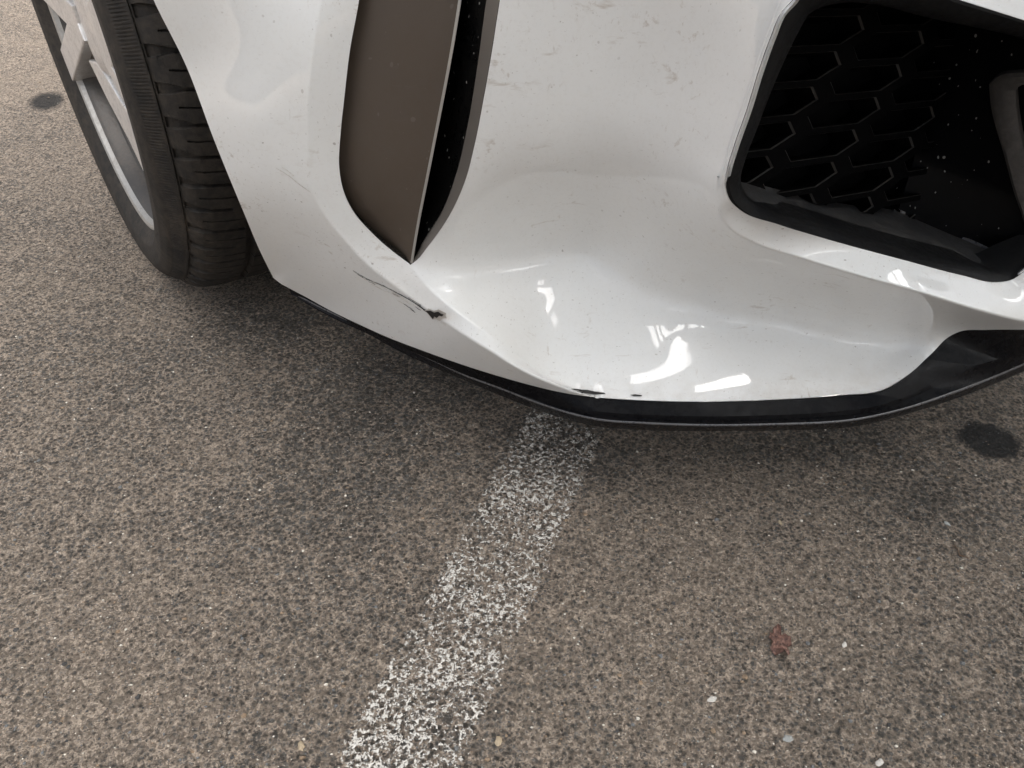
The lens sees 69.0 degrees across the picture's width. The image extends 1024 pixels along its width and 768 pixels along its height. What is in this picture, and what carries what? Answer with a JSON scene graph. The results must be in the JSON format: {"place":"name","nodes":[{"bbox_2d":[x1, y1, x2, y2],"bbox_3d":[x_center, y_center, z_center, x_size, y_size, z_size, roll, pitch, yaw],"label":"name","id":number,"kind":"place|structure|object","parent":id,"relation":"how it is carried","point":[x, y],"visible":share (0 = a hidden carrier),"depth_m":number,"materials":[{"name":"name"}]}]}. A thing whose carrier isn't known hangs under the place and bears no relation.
{"place":"outdoors","nodes":[
{"label":"outdoors","id":0,"kind":"place"},
{"bbox_2d":[0,0,1023,767],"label":"asphalt ground","id":1,"kind":"structure","parent":0,"point":[128,296],"depth_m":0.73,"materials":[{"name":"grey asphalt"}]},
{"bbox_2d":[298,741,304,750],"bbox_3d":[-0.169,0.290,0.597,0.006,0.001,0.008,0,43,0],"label":"pebble","id":2,"kind":"object","parent":1,"relation":"on","point":[301,745],"visible":1,"depth_m":0.60,"materials":[{"name":"beige stone"}]},
{"bbox_2d":[336,410,603,767],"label":"parking line","id":3,"kind":"object","parent":1,"relation":"on","point":[384,715],"visible":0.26,"depth_m":0.67,"materials":[{"name":"white paint"}]},
{"bbox_2d":[494,736,501,745],"bbox_3d":[-0.011,0.287,0.599,0.006,0.001,0.008,0,43,0],"label":"pebble","id":4,"kind":"object","parent":1,"relation":"on","point":[498,741],"visible":1,"depth_m":0.60,"materials":[{"name":"beige stone"}]},
{"bbox_2d":[31,0,1023,430],"bbox_3d":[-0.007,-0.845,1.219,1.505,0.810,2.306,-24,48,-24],"label":"car","id":5,"kind":"object","parent":1,"relation":"on","point":[717,214],"visible":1,"depth_m":0.63,"materials":[{"name":"white paint"}]},
{"bbox_2d":[707,696,716,701],"bbox_3d":[0.168,0.264,0.624,0.009,0.001,0.005,0,43,0],"label":"pebble","id":6,"kind":"object","parent":1,"relation":"on","point":[711,698],"visible":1,"depth_m":0.62,"materials":[{"name":"beige stone"}]},
{"bbox_2d":[769,623,791,654],"bbox_3d":[0.237,0.227,0.660,0.020,0.008,0.030,0,43,0],"label":"dried leaf","id":7,"kind":"object","parent":1,"relation":"on","point":[780,643],"visible":1,"depth_m":0.66,"materials":[{"name":"brown plant"}]},
{"bbox_2d":[783,735,793,741],"bbox_3d":[0.223,0.286,0.601,0.009,0.001,0.006,0,43,0],"label":"pebble","id":8,"kind":"object","parent":1,"relation":"on","point":[787,738],"visible":1,"depth_m":0.60,"materials":[{"name":"grey stone"}]},
{"bbox_2d":[875,758,883,765],"bbox_3d":[0.290,0.298,0.588,0.007,0.001,0.006,0,43,0],"label":"pebble","id":9,"kind":"object","parent":1,"relation":"on","point":[879,761],"visible":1,"depth_m":0.59,"materials":[{"name":"beige stone"}]},
{"bbox_2d":[954,545,968,558],"bbox_3d":[0.440,0.164,0.730,0.008,0.003,0.016,0,43,0],"label":"twig","id":10,"kind":"object","parent":1,"relation":"on","point":[959,553],"visible":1,"depth_m":0.73,"materials":[{"name":"brown"}]}
]}

